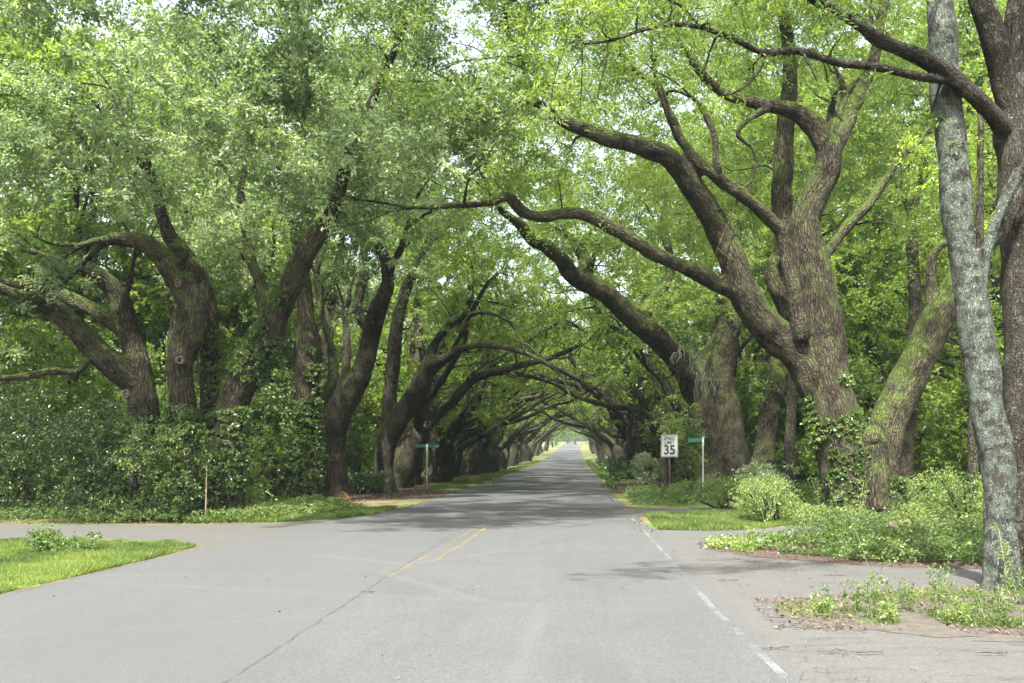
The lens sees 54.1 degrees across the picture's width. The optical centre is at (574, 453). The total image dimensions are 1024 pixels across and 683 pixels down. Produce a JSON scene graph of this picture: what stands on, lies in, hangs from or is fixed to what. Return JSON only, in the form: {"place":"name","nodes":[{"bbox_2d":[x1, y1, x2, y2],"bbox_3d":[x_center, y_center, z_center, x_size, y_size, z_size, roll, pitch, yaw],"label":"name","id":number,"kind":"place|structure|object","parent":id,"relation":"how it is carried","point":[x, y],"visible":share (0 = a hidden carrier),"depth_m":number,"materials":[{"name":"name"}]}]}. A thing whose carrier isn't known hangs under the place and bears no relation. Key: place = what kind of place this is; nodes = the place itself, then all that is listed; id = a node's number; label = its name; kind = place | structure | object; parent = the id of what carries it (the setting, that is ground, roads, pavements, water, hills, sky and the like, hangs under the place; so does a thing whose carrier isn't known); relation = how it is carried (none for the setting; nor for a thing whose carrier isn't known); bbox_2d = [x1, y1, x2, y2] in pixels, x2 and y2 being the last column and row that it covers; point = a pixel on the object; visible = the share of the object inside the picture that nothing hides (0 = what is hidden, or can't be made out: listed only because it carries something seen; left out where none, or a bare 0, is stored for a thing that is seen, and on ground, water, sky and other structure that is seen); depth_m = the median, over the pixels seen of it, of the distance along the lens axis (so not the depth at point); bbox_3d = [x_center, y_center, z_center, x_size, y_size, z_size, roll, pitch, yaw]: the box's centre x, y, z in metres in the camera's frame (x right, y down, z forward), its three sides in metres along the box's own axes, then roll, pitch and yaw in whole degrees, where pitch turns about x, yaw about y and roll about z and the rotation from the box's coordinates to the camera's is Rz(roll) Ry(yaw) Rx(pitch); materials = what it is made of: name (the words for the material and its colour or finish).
{"place":"outdoors","nodes":[
{"label":"outdoors","id":0,"kind":"place"},
{"bbox_2d":[0,517,352,544],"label":"side street","id":1,"kind":"structure","parent":0,"point":[219,533],"depth_m":22.07,"materials":[{"name":"grey asphalt"}]},
{"bbox_2d":[326,487,469,501],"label":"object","id":2,"kind":"structure","parent":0,"point":[396,496],"depth_m":40.77,"materials":[{"name":"green plant"}]},
{"bbox_2d":[0,442,803,682],"bbox_3d":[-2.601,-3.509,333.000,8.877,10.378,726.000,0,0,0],"label":"road","id":3,"kind":"structure","parent":0,"point":[163,622],"depth_m":10.87,"materials":[{"name":"grey asphalt"}]},
{"bbox_2d":[0,442,966,527],"bbox_3d":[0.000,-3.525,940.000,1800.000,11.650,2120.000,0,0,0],"label":"ground","id":4,"kind":"structure","parent":0,"point":[586,452],"depth_m":34.28,"materials":[{"name":"green plant"}]},
{"bbox_2d":[0,378,58,507],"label":"shrub","id":5,"kind":"object","parent":4,"relation":"on","point":[44,446],"visible":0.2,"depth_m":28.42,"materials":[{"name":"green plant"}]},
{"bbox_2d":[0,341,94,505],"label":"shrub","id":6,"kind":"object","parent":4,"relation":"on","point":[15,369],"visible":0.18,"depth_m":30.88,"materials":[{"name":"green plant"}]},
{"bbox_2d":[0,21,114,465],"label":"yard tree","id":7,"kind":"object","parent":4,"relation":"on","point":[7,46],"visible":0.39,"depth_m":29.84,"materials":[{"name":"green plant"}]},
{"bbox_2d":[0,203,117,463],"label":"yard tree","id":8,"kind":"object","parent":4,"relation":"on","point":[5,316],"visible":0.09,"depth_m":41.88,"materials":[{"name":"green plant"}]},
{"bbox_2d":[0,367,120,518],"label":"shrub","id":9,"kind":"object","parent":4,"relation":"on","point":[11,461],"visible":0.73,"depth_m":26.18,"materials":[{"name":"green plant"}]},
{"bbox_2d":[0,3,127,415],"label":"yard tree","id":10,"kind":"object","parent":4,"relation":"on","point":[71,28],"visible":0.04,"depth_m":45.21,"materials":[{"name":"green plant"}]},
{"bbox_2d":[33,396,166,521],"bbox_3d":[-12.135,0.168,25.592,3.045,3.432,3.361,0,0,-36],"label":"shrub","id":11,"kind":"object","parent":4,"relation":"on","point":[100,456],"visible":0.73,"depth_m":25.35,"materials":[{"name":"green plant"}]},
{"bbox_2d":[0,543,217,597],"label":"dirt edge","id":12,"kind":"object","parent":4,"relation":"on","point":[204,546],"visible":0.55,"depth_m":14.78,"materials":[{"name":"brown soil"}]},
{"bbox_2d":[0,535,198,593],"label":"lawn","id":13,"kind":"structure","parent":12,"relation":"on","point":[64,578],"depth_m":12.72,"materials":[{"name":"plant"}]},
{"bbox_2d":[23,520,102,551],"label":"shrub","id":14,"kind":"object","parent":13,"relation":"on","point":[49,539],"visible":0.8,"depth_m":16.76,"materials":[{"name":"green plant"}]},
{"bbox_2d":[0,25,263,502],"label":"yard tree","id":15,"kind":"object","parent":4,"relation":"on","point":[75,198],"visible":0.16,"depth_m":34.20,"materials":[{"name":"green plant"}]},
{"bbox_2d":[0,501,264,523],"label":"ground cover","id":16,"kind":"object","parent":4,"relation":"on","point":[34,515],"visible":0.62,"depth_m":24.61,"materials":[{"name":"green plant"}]},
{"bbox_2d":[78,472,198,522],"bbox_3d":[-10.940,1.194,24.739,3.180,1.538,1.814,0,0,0],"label":"shrub","id":17,"kind":"object","parent":4,"relation":"on","point":[122,508],"visible":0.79,"depth_m":24.64,"materials":[{"name":"green plant"}]},
{"bbox_2d":[99,327,199,441],"bbox_3d":[-12.508,-0.961,29.952,3.229,5.706,2.107,0,0,0],"label":"shrub","id":18,"kind":"object","parent":4,"relation":"on","point":[160,393],"visible":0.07,"depth_m":29.72,"materials":[{"name":"green plant"}]},
{"bbox_2d":[0,0,310,449],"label":"yard tree","id":19,"kind":"object","parent":4,"relation":"on","point":[141,288],"visible":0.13,"depth_m":37.55,"materials":[{"name":"green plant"}]},
{"bbox_2d":[40,139,281,383],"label":"yard tree","id":20,"kind":"object","parent":4,"relation":"on","point":[230,308],"visible":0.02,"depth_m":53.54,"materials":[{"name":"green plant"}]},
{"bbox_2d":[118,401,235,523],"bbox_3d":[-9.996,0.260,24.979,2.404,3.168,2.487,0,0,-36],"label":"shrub","id":21,"kind":"object","parent":4,"relation":"on","point":[204,442],"visible":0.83,"depth_m":24.69,"materials":[{"name":"green plant"}]},
{"bbox_2d":[104,424,157,487],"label":"shrub","id":22,"kind":"object","parent":21,"relation":"attached to","point":[134,468],"visible":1,"depth_m":24.03,"materials":[{"name":"green plant"}]},
{"bbox_2d":[27,7,332,408],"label":"yard tree","id":23,"kind":"object","parent":4,"relation":"on","point":[173,319],"visible":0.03,"depth_m":48.69,"materials":[{"name":"green plant"}]},
{"bbox_2d":[136,149,326,434],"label":"yard tree","id":24,"kind":"object","parent":4,"relation":"on","point":[233,329],"visible":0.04,"depth_m":51.14,"materials":[{"name":"green plant"}]},
{"bbox_2d":[0,29,484,502],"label":"live oak","id":25,"kind":"object","parent":4,"relation":"on","point":[309,397],"visible":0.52,"depth_m":33.67,"materials":[{"name":"green plant"}]},
{"bbox_2d":[203,420,281,494],"bbox_3d":[-11.681,0.301,33.011,3.735,3.052,2.539,0,0,-24],"label":"shrub","id":26,"kind":"object","parent":4,"relation":"on","point":[269,437],"visible":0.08,"depth_m":32.96,"materials":[{"name":"green plant"}]},
{"bbox_2d":[194,493,362,517],"bbox_3d":[-8.424,1.456,28.654,4.938,0.700,7.059,0,0,-23],"label":"ground cover","id":27,"kind":"object","parent":4,"relation":"on","point":[308,504],"visible":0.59,"depth_m":27.37,"materials":[{"name":"green plant"}]},
{"bbox_2d":[0,0,571,522],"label":"live oak","id":28,"kind":"object","parent":4,"relation":"on","point":[220,412],"visible":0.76,"depth_m":23.66,"materials":[{"name":"green plant"}]},
{"bbox_2d":[154,37,506,450],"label":"yard tree","id":29,"kind":"object","parent":4,"relation":"on","point":[362,418],"visible":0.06,"depth_m":54.12,"materials":[{"name":"green plant"}]},
{"bbox_2d":[345,426,373,477],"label":"understory bush","id":30,"kind":"object","parent":4,"relation":"on","point":[351,454],"visible":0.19,"depth_m":57.80,"materials":[{"name":"green plant"}]},
{"bbox_2d":[284,162,457,472],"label":"yard tree","id":31,"kind":"object","parent":4,"relation":"on","point":[373,444],"visible":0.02,"depth_m":65.75,"materials":[{"name":"green plant"}]},
{"bbox_2d":[347,469,395,493],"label":"shrub","id":32,"kind":"object","parent":4,"relation":"on","point":[369,484],"visible":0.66,"depth_m":42.78,"materials":[{"name":"green plant"}]},
{"bbox_2d":[221,37,560,496],"bbox_3d":[-6.624,-6.530,41.167,12.478,17.984,14.691,0,0,0],"label":"live oak","id":33,"kind":"object","parent":4,"relation":"on","point":[344,400],"visible":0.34,"depth_m":39.60,"materials":[{"name":"green plant"}]},
{"bbox_2d":[311,150,506,462],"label":"yard tree","id":34,"kind":"object","parent":4,"relation":"on","point":[495,435],"visible":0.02,"depth_m":80.14,"materials":[{"name":"green plant"}]},
{"bbox_2d":[433,482,483,491],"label":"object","id":35,"kind":"structure","parent":4,"relation":"on","point":[456,484],"depth_m":52.70,"materials":[{"name":"plant"}]},
{"bbox_2d":[432,460,541,490],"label":"grass","id":36,"kind":"structure","parent":35,"relation":"on","point":[481,478],"depth_m":66.45,"materials":[{"name":"green plant"}]},
{"bbox_2d":[287,278,630,481],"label":"live oak","id":37,"kind":"object","parent":4,"relation":"on","point":[441,459],"visible":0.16,"depth_m":59.06,"materials":[{"name":"green plant"}]},
{"bbox_2d":[314,244,611,484],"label":"live oak","id":38,"kind":"object","parent":4,"relation":"on","point":[356,336],"visible":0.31,"depth_m":51.72,"materials":[{"name":"green plant"}]},
{"bbox_2d":[352,336,610,478],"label":"live oak","id":39,"kind":"object","parent":4,"relation":"on","point":[513,419],"visible":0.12,"depth_m":66.57,"materials":[{"name":"green plant"}]},
{"bbox_2d":[351,104,618,492],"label":"live oak","id":40,"kind":"object","parent":4,"relation":"on","point":[396,417],"visible":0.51,"depth_m":43.56,"materials":[{"name":"green plant"}]},
{"bbox_2d":[360,162,641,487],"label":"live oak","id":41,"kind":"object","parent":4,"relation":"on","point":[424,420],"visible":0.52,"depth_m":47.81,"materials":[{"name":"green plant"}]},
{"bbox_2d":[446,316,567,476],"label":"live oak","id":42,"kind":"object","parent":4,"relation":"on","point":[460,457],"visible":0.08,"depth_m":70.78,"materials":[{"name":"green plant"}]},
{"bbox_2d":[460,265,571,474],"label":"live oak","id":43,"kind":"object","parent":4,"relation":"on","point":[473,460],"visible":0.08,"depth_m":79.23,"materials":[{"name":"green plant"}]},
{"bbox_2d":[474,294,587,472],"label":"live oak","id":44,"kind":"object","parent":4,"relation":"on","point":[488,465],"visible":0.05,"depth_m":87.02,"materials":[{"name":"green plant"}]},
{"bbox_2d":[496,386,572,469],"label":"live oak","id":45,"kind":"object","parent":4,"relation":"on","point":[501,459],"visible":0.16,"depth_m":103.15,"materials":[{"name":"green plant"}]},
{"bbox_2d":[498,394,576,465],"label":"live oak","id":46,"kind":"object","parent":4,"relation":"on","point":[506,451],"visible":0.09,"depth_m":111.01,"materials":[{"name":"green plant"}]},
{"bbox_2d":[500,391,577,465],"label":"live oak","id":47,"kind":"object","parent":4,"relation":"on","point":[514,448],"visible":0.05,"depth_m":122.52,"materials":[{"name":"green plant"}]},
{"bbox_2d":[453,238,703,478],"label":"live oak","id":48,"kind":"object","parent":4,"relation":"on","point":[635,444],"visible":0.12,"depth_m":65.62,"materials":[{"name":"green plant"}]},
{"bbox_2d":[517,320,676,459],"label":"live oak","id":49,"kind":"object","parent":4,"relation":"on","point":[617,446],"visible":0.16,"depth_m":94.91,"materials":[{"name":"green plant"}]},
{"bbox_2d":[517,298,683,442],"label":"live oak","id":50,"kind":"object","parent":4,"relation":"on","point":[621,429],"visible":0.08,"depth_m":74.66,"materials":[{"name":"green plant"}]},
{"bbox_2d":[498,177,709,482],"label":"live oak","id":51,"kind":"object","parent":4,"relation":"on","point":[636,381],"visible":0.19,"depth_m":58.40,"materials":[{"name":"green plant"}]},
{"bbox_2d":[444,192,800,481],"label":"live oak","id":52,"kind":"object","parent":4,"relation":"on","point":[641,415],"visible":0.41,"depth_m":50.85,"materials":[{"name":"green plant"}]},
{"bbox_2d":[595,456,656,479],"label":"ground cover","id":53,"kind":"object","parent":4,"relation":"on","point":[613,469],"visible":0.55,"depth_m":71.60,"materials":[{"name":"green plant"}]},
{"bbox_2d":[626,452,658,486],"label":"round bush","id":54,"kind":"object","parent":4,"relation":"on","point":[643,460],"visible":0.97,"depth_m":46.88,"materials":[{"name":"green plant"}]},
{"bbox_2d":[614,353,681,496],"bbox_3d":[2.788,-0.949,38.733,2.447,6.018,1.588,0,0,33],"label":"slim tree","id":55,"kind":"object","parent":4,"relation":"on","point":[663,471],"visible":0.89,"depth_m":38.21,"materials":[{"name":"green plant"}]},
{"bbox_2d":[656,411,689,450],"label":"shrub","id":56,"kind":"object","parent":55,"relation":"attached to","point":[672,431],"visible":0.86,"depth_m":37.43,"materials":[{"name":"green plant"}]},
{"bbox_2d":[301,0,1007,519],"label":"live oak","id":57,"kind":"object","parent":4,"relation":"on","point":[801,334],"visible":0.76,"depth_m":26.57,"materials":[{"name":"green plant"}]},
{"bbox_2d":[623,482,695,505],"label":"ground cover","id":58,"kind":"object","parent":4,"relation":"on","point":[645,493],"visible":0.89,"depth_m":34.13,"materials":[{"name":"green plant"}]},
{"bbox_2d":[661,434,677,488],"bbox_3d":[3.374,0.550,35.721,0.610,2.500,0.052,0,0,0],"label":"speed limit sign","id":59,"kind":"object","parent":4,"relation":"on","point":[669,445],"visible":1,"depth_m":35.70,"materials":[{"name":"white metal"}]},
{"bbox_2d":[666,477,708,502],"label":"shrub","id":60,"kind":"object","parent":4,"relation":"on","point":[683,485],"visible":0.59,"depth_m":34.82,"materials":[{"name":"green plant"}]},
{"bbox_2d":[596,114,783,456],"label":"yard tree","id":61,"kind":"object","parent":4,"relation":"on","point":[611,422],"visible":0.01,"depth_m":72.51,"materials":[{"name":"green plant"}]},
{"bbox_2d":[671,402,709,492],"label":"shrub","id":62,"kind":"object","parent":4,"relation":"on","point":[690,453],"visible":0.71,"depth_m":38.52,"materials":[{"name":"green plant"}]},
{"bbox_2d":[408,15,991,492],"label":"live oak","id":63,"kind":"object","parent":4,"relation":"on","point":[726,451],"visible":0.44,"depth_m":41.12,"materials":[{"name":"green plant"}]},
{"bbox_2d":[686,472,753,508],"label":"shrub","id":64,"kind":"object","parent":4,"relation":"on","point":[723,498],"visible":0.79,"depth_m":30.76,"materials":[{"name":"green plant"}]},
{"bbox_2d":[475,0,1023,586],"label":"tall tree","id":65,"kind":"object","parent":4,"relation":"on","point":[1003,54],"visible":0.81,"depth_m":12.03,"materials":[{"name":"green plant"}]},
{"bbox_2d":[602,38,902,467],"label":"yard tree","id":66,"kind":"object","parent":4,"relation":"on","point":[653,437],"visible":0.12,"depth_m":54.63,"materials":[{"name":"green plant"}]},
{"bbox_2d":[693,478,821,501],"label":"ground cover","id":67,"kind":"object","parent":4,"relation":"on","point":[806,487],"visible":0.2,"depth_m":37.25,"materials":[{"name":"green plant"}]},
{"bbox_2d":[724,472,806,520],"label":"shrub","id":68,"kind":"object","parent":4,"relation":"on","point":[767,489],"visible":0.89,"depth_m":24.34,"materials":[{"name":"green plant"}]},
{"bbox_2d":[731,457,800,505],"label":"shrub","id":69,"kind":"object","parent":4,"relation":"on","point":[759,472],"visible":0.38,"depth_m":31.26,"materials":[{"name":"green plant"}]},
{"bbox_2d":[658,106,885,454],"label":"yard tree","id":70,"kind":"object","parent":4,"relation":"on","point":[694,332],"visible":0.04,"depth_m":64.57,"materials":[{"name":"green plant"}]},
{"bbox_2d":[692,164,861,486],"bbox_3d":[7.737,-4.787,40.043,6.976,13.719,3.830,0,0,24],"label":"slim tree","id":71,"kind":"object","parent":4,"relation":"on","point":[790,432],"visible":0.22,"depth_m":39.80,"materials":[{"name":"green plant"}]},
{"bbox_2d":[774,446,818,482],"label":"understory bush","id":72,"kind":"object","parent":4,"relation":"on","point":[779,458],"visible":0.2,"depth_m":48.40,"materials":[{"name":"green plant"}]},
{"bbox_2d":[735,267,904,479],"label":"yard tree","id":73,"kind":"object","parent":4,"relation":"on","point":[746,400],"visible":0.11,"depth_m":48.22,"materials":[{"name":"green plant"}]},
{"bbox_2d":[697,536,981,568],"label":"leaf mulch","id":74,"kind":"object","parent":4,"relation":"on","point":[842,560],"visible":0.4,"depth_m":15.96,"materials":[{"name":"brown plant"}]},
{"bbox_2d":[700,532,772,552],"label":"ground cover","id":75,"kind":"object","parent":74,"relation":"on","point":[738,543],"visible":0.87,"depth_m":17.86,"materials":[{"name":"green plant"}]},
{"bbox_2d":[743,514,983,564],"bbox_3d":[8.615,1.509,18.711,11.048,0.657,8.725,0,0,0],"label":"ground cover","id":76,"kind":"object","parent":74,"relation":"on","point":[825,537],"visible":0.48,"depth_m":17.25,"materials":[{"name":"green plant"}]},
{"bbox_2d":[778,504,907,531],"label":"shrub","id":77,"kind":"object","parent":4,"relation":"on","point":[834,514],"visible":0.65,"depth_m":21.83,"materials":[{"name":"green plant"}]},
{"bbox_2d":[701,27,1000,456],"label":"yard tree","id":78,"kind":"object","parent":4,"relation":"on","point":[767,255],"visible":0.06,"depth_m":48.23,"materials":[{"name":"green plant"}]},
{"bbox_2d":[751,111,957,475],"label":"yard tree","id":79,"kind":"object","parent":4,"relation":"on","point":[858,295],"visible":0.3,"depth_m":41.79,"materials":[{"name":"green plant"}]},
{"bbox_2d":[732,492,982,523],"bbox_3d":[11.709,1.429,29.386,16.161,0.735,8.580,0,0,-19],"label":"ground cover","id":80,"kind":"object","parent":4,"relation":"on","point":[913,511],"visible":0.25,"depth_m":25.03,"materials":[{"name":"green plant"}]},
{"bbox_2d":[800,0,1005,438],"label":"yard tree","id":81,"kind":"object","parent":4,"relation":"on","point":[972,41],"visible":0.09,"depth_m":44.74,"materials":[{"name":"green plant"}]},
{"bbox_2d":[823,5,1004,473],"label":"yard tree","id":82,"kind":"object","parent":4,"relation":"on","point":[914,81],"visible":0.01,"depth_m":51.97,"materials":[{"name":"green plant"}]},
{"bbox_2d":[842,108,992,498],"bbox_3d":[12.006,-5.105,34.783,4.890,14.417,5.271,0,0,0],"label":"slim tree","id":83,"kind":"object","parent":4,"relation":"on","point":[915,307],"visible":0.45,"depth_m":34.94,"materials":[{"name":"green plant"}]},
{"bbox_2d":[841,192,1003,481],"bbox_3d":[15.421,-3.767,37.911,11.076,11.671,10.024,0,0,9],"label":"yard tree","id":84,"kind":"object","parent":4,"relation":"on","point":[956,386],"visible":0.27,"depth_m":36.79,"materials":[{"name":"green plant"}]},
{"bbox_2d":[905,466,967,516],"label":"shrub","id":85,"kind":"object","parent":4,"relation":"on","point":[918,483],"visible":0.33,"depth_m":26.91,"materials":[{"name":"green plant"}]},
{"bbox_2d":[914,434,967,492],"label":"understory bush","id":86,"kind":"object","parent":4,"relation":"on","point":[949,455],"visible":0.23,"depth_m":43.58,"materials":[{"name":"green plant"}]},
{"bbox_2d":[886,29,1000,523],"bbox_3d":[10.504,-4.333,24.408,5.826,12.745,4.397,0,0,-30],"label":"slim tree","id":87,"kind":"object","parent":4,"relation":"on","point":[972,452],"visible":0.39,"depth_m":24.20,"materials":[{"name":"plant"}]},
{"bbox_2d":[916,468,982,521],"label":"shrub","id":88,"kind":"object","parent":4,"relation":"on","point":[948,486],"visible":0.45,"depth_m":24.51,"materials":[{"name":"green plant"}]},
{"bbox_2d":[960,475,982,521],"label":"shrub","id":89,"kind":"object","parent":4,"relation":"on","point":[973,511],"visible":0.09,"depth_m":22.84,"materials":[{"name":"green plant"}]},
{"bbox_2d":[927,0,1023,590],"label":"lichen tree","id":90,"kind":"object","parent":4,"relation":"on","point":[969,260],"visible":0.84,"depth_m":12.34,"materials":[{"name":"grey plant"}]},
{"bbox_2d":[0,0,995,441],"label":"sky","id":91,"kind":"structure","parent":0,"point":[452,20],"materials":[{"name":"white"}]},
{"bbox_2d":[643,508,796,530],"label":"grass","id":92,"kind":"structure","parent":0,"point":[714,519],"depth_m":23.99,"materials":[{"name":"green plant"}]},
{"bbox_2d":[650,524,967,543],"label":"driveway","id":93,"kind":"structure","parent":0,"point":[680,536],"depth_m":21.27,"materials":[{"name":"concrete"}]},
{"bbox_2d":[666,544,1023,682],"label":"driveway","id":94,"kind":"structure","parent":0,"point":[963,663],"depth_m":9.20,"materials":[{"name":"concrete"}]},
{"bbox_2d":[773,588,1023,641],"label":"dirt patch","id":95,"kind":"object","parent":94,"relation":"on","point":[914,623],"visible":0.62,"depth_m":9.99,"materials":[{"name":"brown soil"}]},
{"bbox_2d":[807,591,840,615],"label":"weed","id":96,"kind":"object","parent":95,"relation":"on","point":[820,604],"visible":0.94,"depth_m":10.40,"materials":[{"name":"green plant"}]},
{"bbox_2d":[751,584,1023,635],"bbox_3d":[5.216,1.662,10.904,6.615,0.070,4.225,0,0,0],"label":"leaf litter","id":97,"kind":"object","parent":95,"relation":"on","point":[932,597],"visible":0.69,"depth_m":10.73,"materials":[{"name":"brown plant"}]},
{"bbox_2d":[772,584,1023,627],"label":"grass","id":98,"kind":"structure","parent":95,"relation":"on","point":[976,624],"depth_m":10.66,"materials":[{"name":"green plant"}]},
{"bbox_2d":[942,596,981,623],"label":"weed","id":99,"kind":"object","parent":95,"relation":"on","point":[960,612],"visible":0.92,"depth_m":9.95,"materials":[{"name":"green plant"}]},
{"bbox_2d":[968,592,1015,627],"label":"weed","id":100,"kind":"object","parent":95,"relation":"on","point":[1004,611],"visible":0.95,"depth_m":9.73,"materials":[{"name":"green plant"}]},
{"label":"lawn","id":101,"kind":"structure","parent":0,"visible":0},
{"bbox_2d":[182,505,397,522],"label":"grass","id":102,"kind":"structure","parent":101,"relation":"on","point":[347,512],"depth_m":26.03,"materials":[{"name":"green plant"}]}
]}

